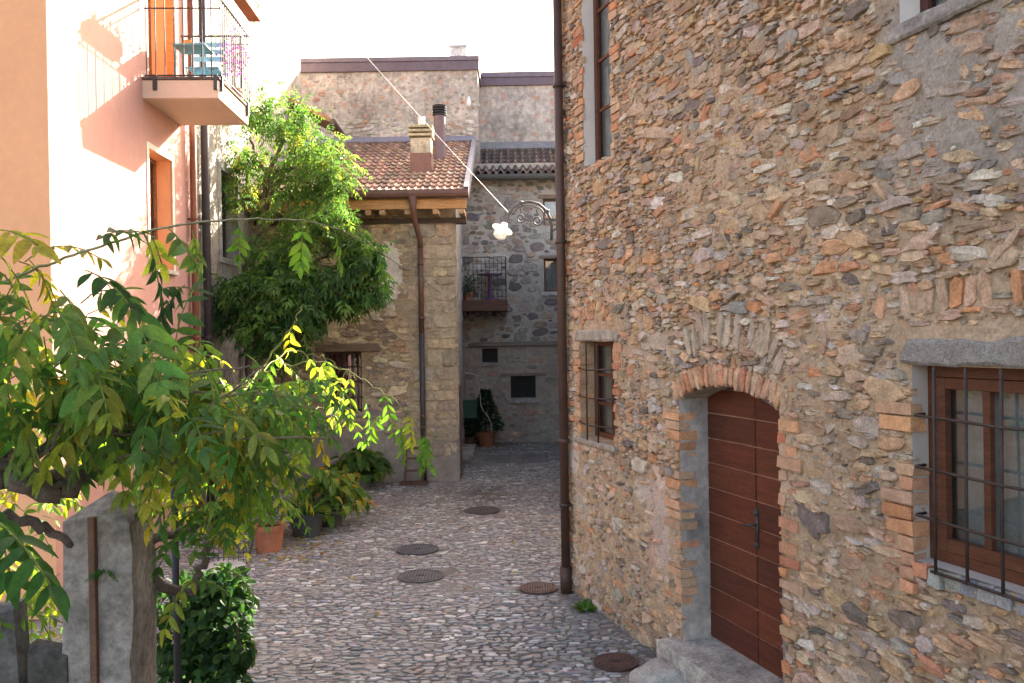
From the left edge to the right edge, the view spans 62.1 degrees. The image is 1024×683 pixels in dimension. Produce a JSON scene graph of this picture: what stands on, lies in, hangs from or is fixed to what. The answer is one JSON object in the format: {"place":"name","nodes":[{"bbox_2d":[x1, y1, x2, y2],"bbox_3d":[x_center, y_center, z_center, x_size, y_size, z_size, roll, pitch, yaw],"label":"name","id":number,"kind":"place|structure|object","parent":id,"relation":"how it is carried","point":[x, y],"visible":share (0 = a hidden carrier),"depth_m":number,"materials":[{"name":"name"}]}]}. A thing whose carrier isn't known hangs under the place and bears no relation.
{"place":"outdoors","nodes":[
{"label":"outdoors","id":0,"kind":"place"},
{"bbox_2d":[29,441,656,682],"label":"cobbled street","id":1,"kind":"structure","parent":0,"point":[316,618],"depth_m":8.70,"materials":[{"name":"grey stone"}]},
{"bbox_2d":[0,598,67,682],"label":"garden wall","id":2,"kind":"structure","parent":1,"relation":"on","point":[24,660],"depth_m":3.00,"materials":[{"name":"concrete"}]},
{"bbox_2d":[62,490,156,682],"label":"concrete pillar","id":3,"kind":"structure","parent":1,"relation":"on","point":[110,631],"depth_m":3.01,"materials":[{"name":"concrete"}]},
{"bbox_2d":[85,569,117,581],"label":"wall fern","id":4,"kind":"object","parent":3,"relation":"attached to","point":[97,574],"depth_m":2.96,"materials":[{"name":"green plant"}]},
{"bbox_2d":[170,460,180,682],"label":"iron post","id":5,"kind":"object","parent":1,"relation":"on","point":[176,635],"visible":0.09,"depth_m":3.99,"materials":[{"name":"metal"}]},
{"bbox_2d":[156,563,259,682],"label":"ivy bush","id":6,"kind":"object","parent":1,"relation":"on","point":[210,653],"visible":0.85,"depth_m":4.88,"materials":[{"name":"green plant"}]},
{"bbox_2d":[0,217,446,647],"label":"wisteria vine","id":7,"kind":"object","parent":1,"relation":"on","point":[98,417],"visible":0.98,"depth_m":2.72,"materials":[{"name":"green plant"}]},
{"bbox_2d":[203,521,253,579],"bbox_3d":[-2.826,2.192,8.353,0.502,0.921,0.498,-1,0,0],"label":"garden chair","id":8,"kind":"object","parent":1,"relation":"on","point":[237,563],"visible":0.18,"depth_m":8.46,"materials":[{"name":"paint"}]},
{"bbox_2d":[251,498,302,553],"bbox_3d":[-3.042,2.242,10.743,0.781,0.800,0.788,-1,0,40],"label":"potted plant","id":9,"kind":"object","parent":1,"relation":"on","point":[268,538],"visible":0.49,"depth_m":10.59,"materials":[{"name":"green plant"}]},
{"bbox_2d":[221,77,375,493],"bbox_3d":[-3.562,-0.828,14.086,2.876,6.957,1.817,-1,0,32],"label":"climbing wisteria","id":10,"kind":"object","parent":1,"relation":"on","point":[319,165],"visible":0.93,"depth_m":13.84,"materials":[{"name":"green plant"}]},
{"bbox_2d":[211,232,399,505],"bbox_3d":[-3.437,0.464,13.504,3.295,4.429,1.885,-1,0,-25],"label":"climbing shrub","id":11,"kind":"object","parent":1,"relation":"on","point":[273,301],"visible":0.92,"depth_m":13.17,"materials":[{"name":"green plant"}]},
{"bbox_2d":[265,487,349,538],"bbox_3d":[-2.810,2.326,11.544,1.209,0.616,1.233,-1,0,-25],"label":"potted plant","id":12,"kind":"object","parent":1,"relation":"on","point":[313,523],"visible":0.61,"depth_m":11.37,"materials":[{"name":"green plant"}]},
{"bbox_2d":[284,467,377,529],"bbox_3d":[-2.577,2.209,12.150,1.256,0.837,1.307,-1,0,35],"label":"potted plant","id":13,"kind":"object","parent":1,"relation":"on","point":[350,489],"visible":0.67,"depth_m":11.96,"materials":[{"name":"green plant"}]},
{"bbox_2d":[242,104,475,483],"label":"tile roofed house","id":14,"kind":"structure","parent":1,"relation":"on","point":[406,351],"depth_m":15.70,"materials":[{"name":"stone"}]},
{"bbox_2d":[325,352,361,411],"bbox_3d":[-3.127,0.756,15.949,0.702,1.127,0.130,-1,0,0],"label":"window","id":15,"kind":"structure","parent":14,"relation":"in","point":[328,354],"depth_m":15.99,"materials":[{"name":"brown wood"}]},
{"bbox_2d":[459,383,461,476],"bbox_3d":[-1.018,1.694,16.559,0.055,1.730,1.000,-1,0,-2],"label":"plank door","id":16,"kind":"structure","parent":14,"relation":"in","point":[460,419],"depth_m":16.16,"materials":[{"name":"brown wood"}]},
{"bbox_2d":[463,399,477,418],"bbox_3d":[-1.111,1.573,19.628,0.644,0.442,0.300,-1,0,0],"label":"letterbox","id":17,"kind":"object","parent":14,"relation":"attached to","point":[469,408],"visible":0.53,"depth_m":19.51,"materials":[{"name":"paint"}]},
{"bbox_2d":[465,372,507,427],"bbox_3d":[-0.340,1.347,20.015,0.571,1.344,2.574,-1,0,23],"label":"loose cable","id":18,"kind":"object","parent":14,"relation":"hanging from","point":[480,395],"visible":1,"depth_m":19.01,"materials":[{"name":"paint"}]},
{"bbox_2d":[323,447,396,488],"bbox_3d":[-2.735,2.263,15.078,1.200,0.752,1.330,-1,0,21],"label":"potted plant","id":19,"kind":"object","parent":1,"relation":"on","point":[359,462],"visible":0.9,"depth_m":14.92,"materials":[{"name":"green plant"}]},
{"bbox_2d":[222,441,557,614],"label":"fallen leaves","id":20,"kind":"object","parent":1,"relation":"on","point":[321,553],"visible":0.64,"depth_m":10.94,"materials":[{"name":"yellow plant"}]},
{"bbox_2d":[399,447,428,484],"bbox_3d":[-1.779,2.256,15.462,0.507,0.642,0.360,-1,0,0],"label":"rusty frame","id":21,"kind":"object","parent":1,"relation":"on","point":[421,482],"visible":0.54,"depth_m":15.46,"materials":[{"name":"metal"}]},
{"bbox_2d":[396,543,438,555],"bbox_3d":[-1.179,2.610,10.634,0.530,0.047,0.530,-1,0,0],"label":"manhole cover","id":22,"kind":"object","parent":1,"relation":"on","point":[420,549],"visible":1,"depth_m":10.58,"materials":[{"name":"metal"}]},
{"bbox_2d":[397,569,443,583],"bbox_3d":[-1.009,2.613,9.434,0.519,0.047,0.519,-1,0,0],"label":"manhole cover","id":23,"kind":"object","parent":1,"relation":"on","point":[418,576],"visible":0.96,"depth_m":9.39,"materials":[{"name":"metal"}]},
{"bbox_2d":[463,444,475,460],"bbox_3d":[-1.027,2.495,19.111,0.392,0.198,1.615,-1,0,0],"label":"stone step","id":24,"kind":"object","parent":1,"relation":"on","point":[469,451],"visible":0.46,"depth_m":18.64,"materials":[{"name":"stone"}]},
{"bbox_2d":[464,411,483,443],"bbox_3d":[-1.090,2.011,20.613,0.880,1.098,1.029,-1,0,0],"label":"potted plant","id":25,"kind":"object","parent":1,"relation":"on","point":[470,438],"visible":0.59,"depth_m":20.46,"materials":[{"name":"green plant"}]},
{"bbox_2d":[464,506,499,514],"bbox_3d":[-0.459,2.586,12.964,0.551,0.047,0.551,-1,0,0],"label":"manhole cover","id":26,"kind":"object","parent":1,"relation":"on","point":[482,510],"visible":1,"depth_m":12.91,"materials":[{"name":"metal"}]},
{"bbox_2d":[464,388,503,446],"bbox_3d":[-0.665,1.844,20.689,1.015,1.417,0.986,-1,0,0],"label":"potted plant","id":27,"kind":"object","parent":1,"relation":"on","point":[485,437],"visible":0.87,"depth_m":20.58,"materials":[{"name":"green plant"}]},
{"bbox_2d":[468,453,551,465],"bbox_3d":[-0.050,2.547,18.364,1.740,0.055,1.540,-1,0,0],"label":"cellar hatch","id":28,"kind":"object","parent":1,"relation":"on","point":[515,458],"visible":0.9,"depth_m":18.31,"materials":[{"name":"grey metal"}]},
{"bbox_2d":[520,582,557,594],"bbox_3d":[0.281,2.596,8.914,0.403,0.047,0.403,-1,0,0],"label":"manhole cover","id":29,"kind":"object","parent":1,"relation":"on","point":[538,588],"visible":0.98,"depth_m":8.87,"materials":[{"name":"metal"}]},
{"bbox_2d":[572,598,596,612],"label":"weed","id":30,"kind":"object","parent":1,"relation":"on","point":[586,603],"visible":0.94,"depth_m":8.24,"materials":[{"name":"green plant"}]},
{"bbox_2d":[594,653,638,671],"bbox_3d":[0.841,2.598,6.864,0.360,0.047,0.360,-1,0,0],"label":"manhole cover","id":31,"kind":"object","parent":1,"relation":"on","point":[615,662],"visible":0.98,"depth_m":6.83,"materials":[{"name":"metal"}]},
{"bbox_2d":[629,658,684,682],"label":"kerb stone","id":32,"kind":"object","parent":1,"relation":"on","point":[656,670],"visible":0.73,"depth_m":6.33,"materials":[{"name":"grey stone"}]},
{"bbox_2d":[301,44,481,361],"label":"tall building","id":33,"kind":"structure","parent":0,"point":[360,96],"depth_m":21.39,"materials":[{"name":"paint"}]},
{"bbox_2d":[300,0,553,71],"label":"sky","id":34,"kind":"structure","parent":0,"point":[505,35],"materials":[{"name":"white"}]},
{"label":"ground","id":35,"kind":"structure","parent":0,"visible":0},
{"bbox_2d":[0,0,249,619],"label":"peach house","id":36,"kind":"structure","parent":35,"relation":"on","point":[104,111],"depth_m":9.42,"materials":[{"name":"paint"}]},
{"bbox_2d":[148,0,151,76],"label":"window","id":37,"kind":"structure","parent":36,"relation":"in","point":[149,1],"depth_m":11.51,"materials":[{"name":"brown wood"}]},
{"bbox_2d":[149,157,157,255],"bbox_3d":[-4.837,-1.703,11.169,0.050,1.500,0.810,-1,0,-2],"label":"window","id":38,"kind":"structure","parent":36,"relation":"in","point":[154,170],"depth_m":11.52,"materials":[{"name":"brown wood"}]},
{"bbox_2d":[172,43,213,76],"bbox_3d":[-4.193,-3.587,11.200,0.434,0.553,0.396,-1,0,0],"label":"balcony table","id":39,"kind":"object","parent":36,"relation":"on","point":[197,48],"visible":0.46,"depth_m":11.15,"materials":[{"name":"paint"}]},
{"bbox_2d":[185,40,224,77],"bbox_3d":[-4.208,-3.756,11.670,0.463,0.899,0.392,-1,0,0],"label":"balcony chair","id":40,"kind":"object","parent":36,"relation":"on","point":[198,70],"visible":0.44,"depth_m":11.83,"materials":[{"name":"paint"}]},
{"bbox_2d":[209,16,258,97],"bbox_3d":[-3.892,-3.918,11.880,0.700,1.200,0.550,-1,0,-36],"label":"flowering plant","id":41,"kind":"object","parent":36,"relation":"on","point":[245,48],"visible":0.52,"depth_m":11.84,"materials":[{"name":"purple plant"}]},
{"bbox_2d":[233,0,264,21],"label":"window box","id":42,"kind":"object","parent":36,"relation":"attached to","point":[250,10],"visible":1,"depth_m":11.51,"materials":[{"name":"wood"}]},
{"bbox_2d":[189,0,344,516],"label":"grey house","id":43,"kind":"structure","parent":35,"relation":"on","point":[274,43],"depth_m":14.62,"materials":[{"name":"paint"}]},
{"bbox_2d":[222,181,226,257],"bbox_3d":[-4.949,-2.082,14.220,0.050,1.410,0.940,-1,0,-2],"label":"window","id":44,"kind":"structure","parent":43,"relation":"in","point":[223,194],"depth_m":14.64,"materials":[{"name":"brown wood"}]},
{"bbox_2d":[462,71,558,442],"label":"back building","id":45,"kind":"structure","parent":35,"relation":"on","point":[511,332],"depth_m":21.40,"materials":[{"name":"stone"}]},
{"bbox_2d":[462,267,479,299],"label":"potted plant","id":46,"kind":"object","parent":45,"relation":"on","point":[467,292],"visible":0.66,"depth_m":20.78,"materials":[{"name":"green plant"}]},
{"bbox_2d":[478,273,500,299],"bbox_3d":[-0.543,-1.334,20.943,0.598,0.658,0.598,-1,0,0],"label":"pedestal table","id":47,"kind":"object","parent":45,"relation":"on","point":[490,291],"visible":0.63,"depth_m":20.89,"materials":[{"name":"paint"}]},
{"bbox_2d":[482,348,497,361],"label":"cellar window","id":48,"kind":"structure","parent":45,"relation":"in","point":[490,354],"depth_m":21.60,"materials":[{"name":"glass"}]},
{"bbox_2d":[511,376,535,397],"bbox_3d":[0.284,1.144,21.531,0.629,0.554,0.150,-1,0,0],"label":"cellar window","id":49,"kind":"structure","parent":45,"relation":"in","point":[521,386],"depth_m":21.61,"materials":[{"name":"metal"}]},
{"bbox_2d":[543,199,555,225],"bbox_3d":[1.159,-3.261,21.598,0.765,0.689,0.130,-1,0,0],"label":"window","id":50,"kind":"structure","parent":45,"relation":"in","point":[550,205],"depth_m":21.64,"materials":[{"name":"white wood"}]},
{"bbox_2d":[544,259,556,291],"bbox_3d":[1.184,-1.678,21.607,0.765,0.840,0.130,-1,0,0],"label":"window","id":51,"kind":"structure","parent":45,"relation":"in","point":[550,265],"depth_m":21.65,"materials":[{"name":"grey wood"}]},
{"bbox_2d":[553,0,1023,682],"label":"stone house","id":52,"kind":"structure","parent":35,"relation":"on","point":[789,240],"depth_m":5.23,"materials":[{"name":"stone"}]},
{"bbox_2d":[593,0,611,161],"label":"window","id":53,"kind":"structure","parent":52,"relation":"in","point":[597,9],"depth_m":8.29,"materials":[{"name":"brown wood"}]},
{"bbox_2d":[594,341,614,439],"bbox_3d":[1.012,0.469,8.178,0.130,0.949,0.787,-1,0,-18],"label":"window","id":54,"kind":"structure","parent":52,"relation":"in","point":[609,416],"depth_m":8.47,"materials":[{"name":"brown wood"}]},
{"bbox_2d":[708,386,782,678],"bbox_3d":[1.734,1.249,6.082,0.099,2.156,1.310,-1,0,-18],"label":"door","id":55,"kind":"structure","parent":52,"relation":"in","point":[745,484],"depth_m":6.22,"materials":[{"name":"brown wood"}]},
{"bbox_2d":[920,0,947,12],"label":"window","id":56,"kind":"structure","parent":52,"relation":"in","point":[924,4],"depth_m":4.39,"materials":[{"name":"brown wood"}]},
{"bbox_2d":[928,366,1023,586],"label":"window","id":57,"kind":"structure","parent":52,"relation":"in","point":[982,383],"depth_m":4.16,"materials":[{"name":"brown wood"}]},
{"bbox_3d":[2.933,0.151,16.891,4.140,4.770,8.980,-1,0,0],"label":"annex house","id":58,"kind":"object","parent":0,"visible":0},
{"bbox_2d":[492,200,555,239],"bbox_3d":[0.347,-1.925,13.471,1.325,0.638,0.334,-1,0,0],"label":"street lamp","id":59,"kind":"object","parent":58,"relation":"attached to","point":[502,230],"visible":0.99,"depth_m":13.47,"materials":[{"name":"metal"}]},
{"bbox_2d":[318,2,507,211],"bbox_3d":[-2.083,-4.430,14.327,4.320,4.810,0.008,-1,0,23],"label":"overhead cable","id":60,"kind":"object","parent":59,"relation":"attached to","point":[414,110],"visible":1,"depth_m":14.12,"materials":[{"name":"white metal"}]}
]}

